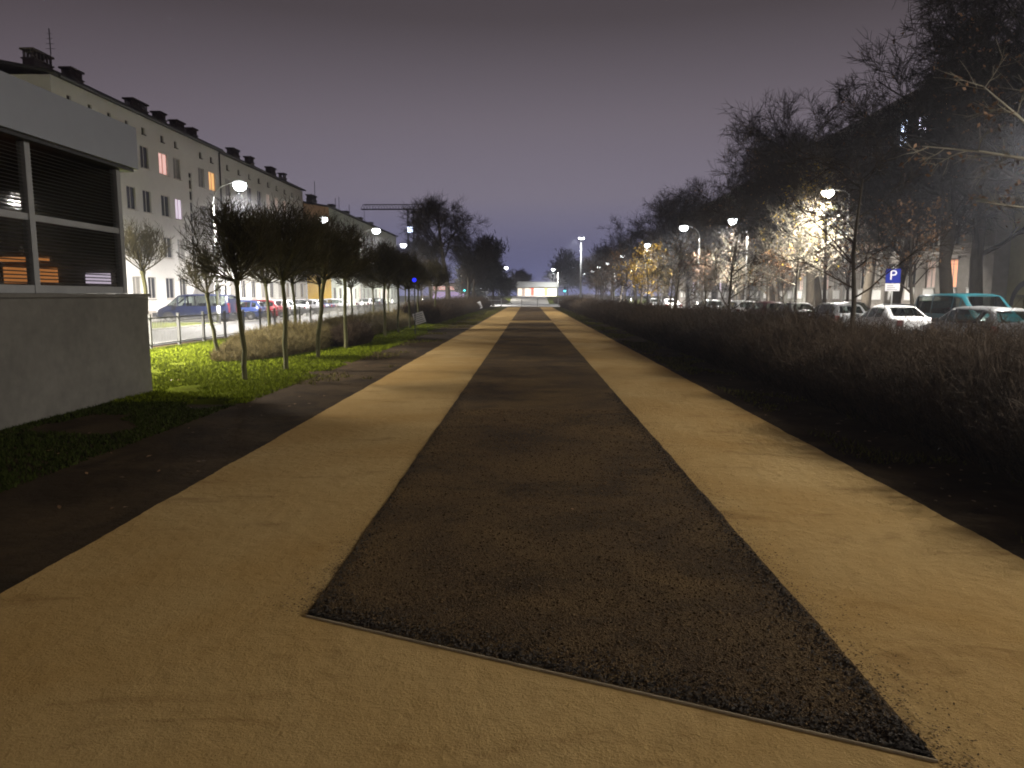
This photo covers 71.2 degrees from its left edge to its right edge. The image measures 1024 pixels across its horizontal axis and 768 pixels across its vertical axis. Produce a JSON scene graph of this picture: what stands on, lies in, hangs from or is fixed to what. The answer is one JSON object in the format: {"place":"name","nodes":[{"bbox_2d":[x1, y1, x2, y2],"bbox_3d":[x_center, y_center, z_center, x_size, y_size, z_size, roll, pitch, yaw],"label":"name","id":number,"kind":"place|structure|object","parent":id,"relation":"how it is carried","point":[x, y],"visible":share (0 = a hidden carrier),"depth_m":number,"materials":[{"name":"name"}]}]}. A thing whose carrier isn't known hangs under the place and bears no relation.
{"place":"outdoors","nodes":[
{"label":"outdoors","id":0,"kind":"place"},
{"bbox_2d":[153,309,390,344],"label":"road","id":1,"kind":"structure","parent":0,"point":[218,329],"depth_m":37.11,"materials":[{"name":"grey asphalt"}]},
{"bbox_2d":[106,307,490,404],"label":"lawn","id":2,"kind":"structure","parent":0,"point":[188,388],"depth_m":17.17,"materials":[{"name":"green plant"}]},
{"bbox_2d":[175,247,233,351],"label":"globe tree","id":3,"kind":"object","parent":2,"relation":"on","point":[195,280],"visible":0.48,"depth_m":20.76,"materials":[{"name":"brown plant"}]},
{"bbox_2d":[175,189,291,379],"bbox_3d":[-6.095,-2.122,15.848,2.403,4.205,2.357,-1,7,1],"label":"globe tree","id":4,"kind":"object","parent":2,"relation":"on","point":[238,245],"visible":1,"depth_m":15.55,"materials":[{"name":"green plant"}]},
{"bbox_2d":[242,259,295,324],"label":"globe tree","id":5,"kind":"object","parent":2,"relation":"on","point":[265,278],"visible":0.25,"depth_m":26.88,"materials":[{"name":"brown plant"}]},
{"bbox_2d":[207,316,335,361],"bbox_3d":[-8.008,-1.827,25.341,3.137,1.183,10.698,0,7,1],"label":"shrub","id":6,"kind":"object","parent":2,"relation":"on","point":[265,342],"visible":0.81,"depth_m":22.67,"materials":[{"name":"brown plant"}]},
{"bbox_2d":[148,301,415,348],"bbox_3d":[-12.050,-6.273,60.842,0.110,1.220,79.805,0,7,1],"label":"railing","id":7,"kind":"object","parent":2,"relation":"on","point":[231,326],"visible":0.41,"depth_m":32.22,"materials":[{"name":"grey metal"}]},
{"bbox_2d":[242,195,335,369],"bbox_3d":[-5.706,-2.504,17.999,2.689,4.427,2.671,-1,7,-6],"label":"globe tree","id":8,"kind":"object","parent":2,"relation":"on","point":[297,238],"visible":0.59,"depth_m":17.75,"materials":[{"name":"green plant"}]},
{"bbox_2d":[287,250,318,321],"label":"globe tree","id":9,"kind":"object","parent":2,"relation":"on","point":[301,279],"visible":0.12,"depth_m":30.94,"materials":[{"name":"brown plant"}]},
{"bbox_2d":[292,207,370,356],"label":"globe tree","id":10,"kind":"object","parent":2,"relation":"on","point":[348,250],"visible":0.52,"depth_m":21.49,"materials":[{"name":"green plant"}]},
{"bbox_2d":[308,217,380,347],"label":"globe tree","id":11,"kind":"object","parent":2,"relation":"on","point":[369,253],"visible":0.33,"depth_m":25.33,"materials":[{"name":"brown plant"}]},
{"bbox_2d":[328,317,375,346],"bbox_3d":[-6.214,-2.060,27.644,1.868,1.077,3.802,0,7,1],"label":"shrub","id":12,"kind":"object","parent":2,"relation":"on","point":[360,333],"visible":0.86,"depth_m":26.72,"materials":[{"name":"brown plant"}]},
{"bbox_2d":[333,259,372,312],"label":"globe tree","id":13,"kind":"object","parent":2,"relation":"on","point":[350,285],"visible":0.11,"depth_m":41.51,"materials":[{"name":"brown plant"}]},
{"bbox_2d":[311,307,414,333],"bbox_3d":[-7.943,-3.609,39.568,3.362,1.211,14.709,0,7,1],"label":"shrub","id":14,"kind":"object","parent":2,"relation":"on","point":[375,319],"visible":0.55,"depth_m":37.46,"materials":[{"name":"plant"}]},
{"bbox_2d":[357,263,390,312],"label":"globe tree","id":15,"kind":"object","parent":2,"relation":"on","point":[371,285],"visible":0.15,"depth_m":46.33,"materials":[{"name":"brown plant"}]},
{"bbox_2d":[361,239,411,335],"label":"globe tree","id":16,"kind":"object","parent":2,"relation":"on","point":[388,261],"visible":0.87,"depth_m":32.88,"materials":[{"name":"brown plant"}]},
{"bbox_2d":[373,242,422,331],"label":"globe tree","id":17,"kind":"object","parent":2,"relation":"on","point":[414,265],"visible":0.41,"depth_m":35.83,"materials":[{"name":"brown plant"}]},
{"bbox_2d":[388,255,428,327],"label":"globe tree","id":18,"kind":"object","parent":2,"relation":"on","point":[409,287],"visible":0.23,"depth_m":41.13,"materials":[{"name":"brown plant"}]},
{"bbox_2d":[403,262,435,324],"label":"globe tree","id":19,"kind":"object","parent":2,"relation":"on","point":[427,276],"visible":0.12,"depth_m":45.29,"materials":[{"name":"brown plant"}]},
{"bbox_2d":[421,258,454,306],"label":"globe tree","id":20,"kind":"object","parent":2,"relation":"on","point":[441,277],"visible":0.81,"depth_m":49.07,"materials":[{"name":"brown plant"}]},
{"bbox_2d":[391,295,493,323],"bbox_3d":[-5.670,-8.983,79.221,4.400,2.102,66.006,0,7,1],"label":"hedge","id":21,"kind":"object","parent":2,"relation":"on","point":[446,309],"visible":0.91,"depth_m":53.44,"materials":[{"name":"plant"}]},
{"bbox_2d":[396,190,491,297],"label":"bare tree","id":22,"kind":"object","parent":2,"relation":"on","point":[431,208],"visible":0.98,"depth_m":85.60,"materials":[{"name":"brown plant"}]},
{"bbox_2d":[446,231,497,297],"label":"bare tree","id":23,"kind":"object","parent":2,"relation":"on","point":[465,252],"visible":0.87,"depth_m":96.81,"materials":[{"name":"brown plant"}]},
{"bbox_2d":[459,244,498,296],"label":"bare tree","id":24,"kind":"object","parent":2,"relation":"on","point":[475,281],"visible":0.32,"depth_m":107.39,"materials":[{"name":"brown plant"}]},
{"bbox_2d":[0,307,1023,767],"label":"sand path","id":25,"kind":"structure","parent":0,"point":[146,639],"depth_m":4.07,"materials":[{"name":"beige sand"}]},
{"bbox_2d":[512,307,551,320],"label":"bark strip","id":26,"kind":"object","parent":25,"relation":"on","point":[530,313],"visible":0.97,"depth_m":69.54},
{"bbox_2d":[307,322,935,758],"bbox_3d":[0.804,-1.363,26.190,3.005,0.001,46.860,0,7,1],"label":"bark strip","id":27,"kind":"object","parent":25,"relation":"on","point":[547,366],"visible":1,"depth_m":5.09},
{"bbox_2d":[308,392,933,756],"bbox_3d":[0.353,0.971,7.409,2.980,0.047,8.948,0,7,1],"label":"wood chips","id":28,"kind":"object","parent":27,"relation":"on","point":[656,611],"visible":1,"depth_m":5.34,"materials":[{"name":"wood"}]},
{"bbox_2d":[250,382,1023,767],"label":"bark crumbs","id":29,"kind":"object","parent":25,"relation":"on","point":[338,566],"visible":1,"depth_m":4.23,"materials":[{"name":"wood"}]},
{"bbox_2d":[0,307,1023,593],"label":"ground","id":30,"kind":"structure","parent":0,"point":[42,531],"depth_m":8.17,"materials":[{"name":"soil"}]},
{"bbox_2d":[0,70,152,429],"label":"kiosk","id":31,"kind":"object","parent":30,"relation":"on","point":[68,343],"visible":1,"depth_m":12.02,"materials":[{"name":"concrete"}]},
{"bbox_2d":[0,28,227,318],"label":"apartment building","id":32,"kind":"structure","parent":30,"relation":"on","point":[171,180],"depth_m":54.09,"materials":[{"name":"white paint"}]},
{"bbox_2d":[126,185,138,210],"bbox_3d":[-26.797,-13.091,50.320,0.250,1.650,1.270,0,7,1],"label":"window","id":33,"kind":"structure","parent":32,"relation":"in","point":[130,190],"depth_m":50.39,"materials":[{"name":"black glass"}]},
{"bbox_2d":[0,395,252,492],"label":"shaded grass","id":34,"kind":"structure","parent":30,"relation":"on","point":[50,441],"depth_m":9.63,"materials":[{"name":"green plant"}]},
{"bbox_2d":[123,216,174,313],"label":"globe tree","id":35,"kind":"object","parent":30,"relation":"on","point":[134,248],"visible":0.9,"depth_m":27.30,"materials":[{"name":"brown plant"}]},
{"bbox_2d":[212,180,245,324],"bbox_3d":[-17.788,-8.281,45.360,2.274,9.030,0.680,0,7,1],"label":"street lamp","id":36,"kind":"object","parent":30,"relation":"on","point":[239,185],"visible":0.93,"depth_m":44.84,"materials":[{"name":"grey metal"}]},
{"bbox_2d":[216,147,305,306],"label":"apartment building","id":37,"kind":"structure","parent":30,"relation":"on","point":[263,186],"depth_m":74.03,"materials":[{"name":"beige paint"}]},
{"bbox_2d":[172,307,376,321],"bbox_3d":[-20.733,-8.399,82.611,5.400,0.001,71.000,0,7,1],"label":"parking bay","id":38,"kind":"object","parent":30,"relation":"on","point":[206,320],"visible":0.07,"depth_m":55.00,"materials":[{"name":"grey asphalt"}]},
{"bbox_2d":[156,294,237,321],"bbox_3d":[-22.105,-5.352,50.264,5.000,1.945,2.220,0,7,-2],"label":"parked van","id":39,"kind":"object","parent":38,"relation":"on","point":[185,308],"visible":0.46,"depth_m":49.39,"materials":[{"name":"blue metal"}]},
{"bbox_2d":[222,300,266,319],"bbox_3d":[-20.720,-5.575,53.831,4.100,1.505,2.040,0,7,-1],"label":"parked car","id":40,"kind":"object","parent":38,"relation":"on","point":[251,308],"visible":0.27,"depth_m":53.08,"materials":[{"name":"blue metal"}]},
{"bbox_2d":[303,181,397,307],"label":"apartment building","id":41,"kind":"structure","parent":30,"relation":"on","point":[332,290],"depth_m":99.77,"materials":[{"name":"beige paint"}]},
{"bbox_2d":[361,204,419,301],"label":"tower crane","id":42,"kind":"object","parent":30,"relation":"on","point":[394,209],"visible":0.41,"depth_m":152.16,"materials":[{"name":"grey metal"}]},
{"bbox_2d":[432,283,465,298],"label":"corner shop","id":43,"kind":"structure","parent":30,"relation":"on","point":[441,294],"depth_m":151.07,"materials":[{"name":"pink paint"}]},
{"bbox_2d":[452,262,490,299],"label":"evergreen tree","id":44,"kind":"object","parent":30,"relation":"on","point":[471,287],"visible":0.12,"depth_m":125.67,"materials":[{"name":"green plant"}]},
{"bbox_2d":[466,230,518,305],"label":"evergreen tree","id":45,"kind":"object","parent":30,"relation":"on","point":[496,279],"visible":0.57,"depth_m":120.08,"materials":[{"name":"green plant"}]},
{"bbox_2d":[9,329,996,508],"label":"fallen leaves","id":46,"kind":"object","parent":30,"relation":"on","point":[59,506],"visible":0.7,"depth_m":8.14,"materials":[{"name":"brown plant"}]},
{"bbox_2d":[552,292,629,303],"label":"shrub","id":47,"kind":"object","parent":30,"relation":"on","point":[555,301],"visible":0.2,"depth_m":150.99,"materials":[{"name":"plant"}]},
{"bbox_2d":[573,251,612,299],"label":"bare tree","id":48,"kind":"object","parent":30,"relation":"on","point":[587,262],"visible":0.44,"depth_m":147.86,"materials":[{"name":"brown plant"}]},
{"bbox_2d":[588,244,629,300],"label":"tree","id":49,"kind":"object","parent":30,"relation":"on","point":[603,265],"visible":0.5,"depth_m":84.67,"materials":[{"name":"brown plant"}]},
{"bbox_2d":[306,615,937,762],"bbox_3d":[0.258,1.459,3.569,3.235,0.023,0.008,3,8,24],"label":"path edging","id":50,"kind":"object","parent":30,"relation":"on","point":[677,701],"visible":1,"depth_m":3.38,"materials":[{"name":"grey metal"}]},
{"bbox_2d":[604,240,643,300],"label":"tree","id":51,"kind":"object","parent":30,"relation":"on","point":[618,260],"visible":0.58,"depth_m":78.90,"materials":[{"name":"brown plant"}]},
{"bbox_2d":[609,252,640,302],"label":"young tree","id":52,"kind":"object","parent":30,"relation":"on","point":[626,288],"visible":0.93,"depth_m":55.69,"materials":[{"name":"brown plant"}]},
{"bbox_2d":[612,240,671,303],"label":"leafy tree","id":53,"kind":"object","parent":30,"relation":"on","point":[641,274],"visible":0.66,"depth_m":69.04,"materials":[{"name":"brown plant"}]},
{"bbox_2d":[616,246,668,305],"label":"young tree","id":54,"kind":"object","parent":30,"relation":"on","point":[652,269],"visible":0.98,"depth_m":46.23,"materials":[{"name":"brown plant"}]},
{"bbox_2d":[558,295,734,347],"bbox_3d":[8.067,-7.568,68.325,4.332,1.985,87.314,0,7,1],"label":"hedge","id":55,"kind":"object","parent":30,"relation":"on","point":[635,319],"visible":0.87,"depth_m":37.34,"materials":[{"name":"plant"}]},
{"bbox_2d":[636,242,678,302],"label":"tree","id":56,"kind":"object","parent":30,"relation":"on","point":[658,296],"visible":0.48,"depth_m":66.76,"materials":[{"name":"brown plant"}]},
{"bbox_2d":[640,230,703,302],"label":"tree","id":57,"kind":"object","parent":30,"relation":"on","point":[671,284],"visible":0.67,"depth_m":52.17,"materials":[{"name":"brown plant"}]},
{"bbox_2d":[647,221,710,307],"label":"tree","id":58,"kind":"object","parent":30,"relation":"on","point":[675,263],"visible":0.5,"depth_m":56.72,"materials":[{"name":"brown plant"}]},
{"bbox_2d":[662,228,717,307],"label":"young tree","id":59,"kind":"object","parent":30,"relation":"on","point":[684,262],"visible":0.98,"depth_m":36.59,"materials":[{"name":"brown plant"}]},
{"bbox_2d":[641,172,744,304],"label":"old tree","id":60,"kind":"object","parent":30,"relation":"on","point":[678,203],"visible":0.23,"depth_m":86.13,"materials":[{"name":"brown plant"}]},
{"bbox_2d":[671,227,726,307],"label":"tree","id":61,"kind":"object","parent":30,"relation":"on","point":[707,280],"visible":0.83,"depth_m":42.71,"materials":[{"name":"brown plant"}]},
{"bbox_2d":[679,192,738,306],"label":"tenement building","id":62,"kind":"structure","parent":30,"relation":"on","point":[682,295],"depth_m":99.00,"materials":[{"name":"beige"}]},
{"bbox_2d":[682,167,783,306],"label":"old tree","id":63,"kind":"object","parent":30,"relation":"on","point":[747,291],"visible":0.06,"depth_m":79.35,"materials":[{"name":"brown plant"}]},
{"bbox_2d":[694,195,775,309],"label":"young tree","id":64,"kind":"object","parent":30,"relation":"on","point":[731,269],"visible":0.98,"depth_m":26.55,"materials":[{"name":"brown plant"}]},
{"bbox_2d":[707,228,765,306],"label":"tree","id":65,"kind":"object","parent":30,"relation":"on","point":[734,269],"visible":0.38,"depth_m":69.54,"materials":[{"name":"brown plant"}]},
{"bbox_2d":[677,125,799,306],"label":"old tree","id":66,"kind":"object","parent":30,"relation":"on","point":[725,262],"visible":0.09,"depth_m":73.53,"materials":[{"name":"brown plant"}]},
{"bbox_2d":[669,131,829,308],"bbox_3d":[23.039,-14.305,65.400,12.708,16.079,14.897,6,9,39],"label":"old tree","id":67,"kind":"object","parent":30,"relation":"on","point":[770,297],"visible":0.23,"depth_m":64.07,"materials":[{"name":"brown plant"}]},
{"bbox_2d":[685,138,823,306],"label":"old tree","id":68,"kind":"object","parent":30,"relation":"on","point":[777,298],"visible":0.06,"depth_m":69.79,"materials":[{"name":"brown plant"}]},
{"bbox_2d":[728,215,793,306],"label":"tree","id":69,"kind":"object","parent":30,"relation":"on","point":[766,271],"visible":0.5,"depth_m":58.88,"materials":[{"name":"brown plant"}]},
{"bbox_2d":[735,148,821,308],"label":"tenement building","id":70,"kind":"structure","parent":30,"relation":"on","point":[788,295],"depth_m":72.40,"materials":[{"name":"beige paint"}]},
{"bbox_2d":[680,69,889,309],"bbox_3d":[23.186,-14.621,57.755,16.053,18.637,15.697,-7,10,-43],"label":"old tree","id":71,"kind":"object","parent":30,"relation":"on","point":[772,182],"visible":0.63,"depth_m":55.80,"materials":[{"name":"brown plant"}]},
{"bbox_2d":[729,104,861,310],"bbox_3d":[24.252,-14.857,60.710,13.888,18.361,12.764,5,8,33],"label":"old tree","id":72,"kind":"object","parent":30,"relation":"on","point":[817,293],"visible":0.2,"depth_m":59.77,"materials":[{"name":"brown plant"}]},
{"bbox_2d":[749,182,851,309],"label":"roadside tree","id":73,"kind":"object","parent":30,"relation":"on","point":[799,253],"visible":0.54,"depth_m":49.05,"materials":[{"name":"brown plant"}]},
{"bbox_2d":[764,150,869,310],"bbox_3d":[21.292,-9.660,47.625,7.608,11.121,9.070,-1,7,-6],"label":"roadside tree","id":74,"kind":"object","parent":30,"relation":"on","point":[826,245],"visible":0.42,"depth_m":47.74,"materials":[{"name":"brown plant"}]},
{"bbox_2d":[652,286,1023,482],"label":"hedge","id":75,"kind":"object","parent":30,"relation":"on","point":[966,388],"visible":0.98,"depth_m":10.64,"materials":[{"name":"brown plant"}]},
{"bbox_2d":[802,213,887,301],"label":"leafy tree","id":76,"kind":"object","parent":30,"relation":"on","point":[847,278],"visible":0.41,"depth_m":45.52,"materials":[{"name":"brown plant"}]},
{"bbox_2d":[756,128,962,329],"bbox_3d":[7.626,-2.880,16.090,4.099,5.653,3.306,3,8,24],"label":"young tree","id":77,"kind":"object","parent":30,"relation":"on","point":[853,272],"visible":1,"depth_m":16.24,"materials":[{"name":"brown plant"}]},
{"bbox_2d":[792,86,959,310],"bbox_3d":[26.355,-12.722,50.014,13.237,16.748,15.518,1,7,9],"label":"old tree","id":78,"kind":"object","parent":30,"relation":"on","point":[866,296],"visible":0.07,"depth_m":50.74,"materials":[{"name":"brown plant"}]},
{"bbox_2d":[768,3,1023,300],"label":"old tree","id":79,"kind":"object","parent":30,"relation":"on","point":[945,282],"visible":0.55,"depth_m":36.26,"materials":[{"name":"brown plant"}]},
{"bbox_2d":[785,1,1023,310],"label":"old tree","id":80,"kind":"object","parent":30,"relation":"on","point":[897,297],"visible":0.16,"depth_m":42.38,"materials":[{"name":"brown plant"}]},
{"bbox_2d":[801,0,1023,226],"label":"old tree","id":81,"kind":"object","parent":30,"relation":"on","point":[1010,15],"visible":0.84,"depth_m":31.42,"materials":[{"name":"brown plant"}]},
{"bbox_2d":[818,43,1023,312],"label":"tenement building","id":82,"kind":"structure","parent":30,"relation":"on","point":[995,270],"depth_m":43.60,"materials":[{"name":"beige paint"}]},
{"bbox_2d":[922,260,935,288],"bbox_3d":[27.137,-7.079,46.349,0.250,1.800,1.270,0,7,1],"label":"window","id":83,"kind":"structure","parent":82,"relation":"in","point":[930,283],"depth_m":46.40,"materials":[{"name":"beige"}]},
{"bbox_2d":[825,12,1023,305],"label":"old tree","id":84,"kind":"object","parent":30,"relation":"on","point":[978,252],"visible":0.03,"depth_m":39.13,"materials":[{"name":"brown plant"}]},
{"bbox_2d":[888,39,1023,227],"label":"young tree","id":85,"kind":"object","parent":30,"relation":"on","point":[1021,119],"visible":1,"depth_m":13.62,"materials":[{"name":"brown plant"}]},
{"bbox_2d":[1006,135,1023,318],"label":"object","id":86,"kind":"structure","parent":30,"relation":"on","point":[1015,289],"depth_m":39.34,"materials":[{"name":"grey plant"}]},
{"bbox_2d":[0,0,1023,296],"label":"sky","id":87,"kind":"structure","parent":0,"point":[554,120],"materials":[{"name":"purple"}]},
{"bbox_2d":[509,296,548,303],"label":"ramp path","id":88,"kind":"structure","parent":0,"point":[529,300],"depth_m":161.39,"materials":[{"name":"grey concrete"}]},
{"bbox_2d":[508,267,534,292],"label":"misty tree","id":89,"kind":"object","parent":88,"relation":"on","point":[520,275],"visible":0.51,"depth_m":245.42,"materials":[{"name":"grey plant"}]},
{"bbox_2d":[545,296,673,303],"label":"grass bank","id":90,"kind":"structure","parent":0,"point":[550,299],"depth_m":168.34,"materials":[{"name":"green plant"}]},
{"bbox_2d":[515,281,558,295],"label":"shop building","id":91,"kind":"structure","parent":90,"relation":"on","point":[536,288],"depth_m":203.05,"materials":[{"name":"white paint"}]},
{"bbox_2d":[542,246,585,295],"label":"misty tree","id":92,"kind":"object","parent":90,"relation":"on","point":[563,275],"visible":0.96,"depth_m":248.70,"materials":[{"name":"grey plant"}]},
{"bbox_2d":[573,240,620,290],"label":"misty tree","id":93,"kind":"object","parent":90,"relation":"on","point":[600,249],"visible":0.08,"depth_m":235.91,"materials":[{"name":"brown plant"}]},
{"label":"road","id":94,"kind":"structure","parent":0,"visible":0},
{"bbox_2d":[599,214,655,303],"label":"old tree","id":95,"kind":"object","parent":94,"relation":"on","point":[624,245],"visible":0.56,"depth_m":108.78,"materials":[{"name":"brown plant"}]},
{"bbox_2d":[629,176,717,301],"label":"old tree","id":96,"kind":"object","parent":94,"relation":"on","point":[660,215],"visible":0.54,"depth_m":81.92,"materials":[{"name":"brown plant"}]},
{"bbox_2d":[626,192,721,301],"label":"old tree","id":97,"kind":"object","parent":94,"relation":"on","point":[665,297],"visible":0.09,"depth_m":91.81,"materials":[{"name":"brown plant"}]},
{"bbox_2d":[687,250,728,302],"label":"leafy tree","id":98,"kind":"object","parent":94,"relation":"on","point":[705,270],"visible":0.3,"depth_m":72.80,"materials":[{"name":"brown plant"}]},
{"bbox_2d":[754,246,807,307],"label":"leafy tree","id":99,"kind":"object","parent":94,"relation":"on","point":[785,270],"visible":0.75,"depth_m":52.50,"materials":[{"name":"brown plant"}]},
{"bbox_2d":[807,302,868,322],"bbox_3d":[16.056,-3.317,35.692,2.040,1.505,4.100,0,7,1],"label":"parked car","id":100,"kind":"object","parent":94,"relation":"on","point":[834,304],"visible":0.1,"depth_m":34.14,"materials":[{"name":"grey metal"}]},
{"bbox_2d":[847,305,930,333],"bbox_3d":[15.818,-2.581,29.943,2.080,1.465,4.550,0,7,1],"label":"parked car","id":101,"kind":"object","parent":94,"relation":"on","point":[898,311],"visible":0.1,"depth_m":28.86,"materials":[{"name":"white metal"}]},
{"bbox_2d":[885,267,900,311],"bbox_3d":[17.383,-3.771,32.765,0.600,3.150,0.105,3,8,21],"label":"parking sign","id":102,"kind":"object","parent":94,"relation":"on","point":[893,276],"visible":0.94,"depth_m":32.60,"materials":[{"name":"blue metal"}]},
{"bbox_2d":[845,190,972,312],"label":"leafy tree","id":103,"kind":"object","parent":94,"relation":"on","point":[920,255],"visible":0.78,"depth_m":35.01,"materials":[{"name":"brown plant"}]},
{"bbox_2d":[912,293,1023,322],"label":"parked van","id":104,"kind":"object","parent":94,"relation":"on","point":[939,308],"visible":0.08,"depth_m":29.87,"materials":[{"name":"teal metal"}]},
{"bbox_2d":[921,306,1023,347],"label":"parked car","id":105,"kind":"object","parent":94,"relation":"on","point":[983,309],"visible":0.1,"depth_m":23.25,"materials":[{"name":"white metal"}]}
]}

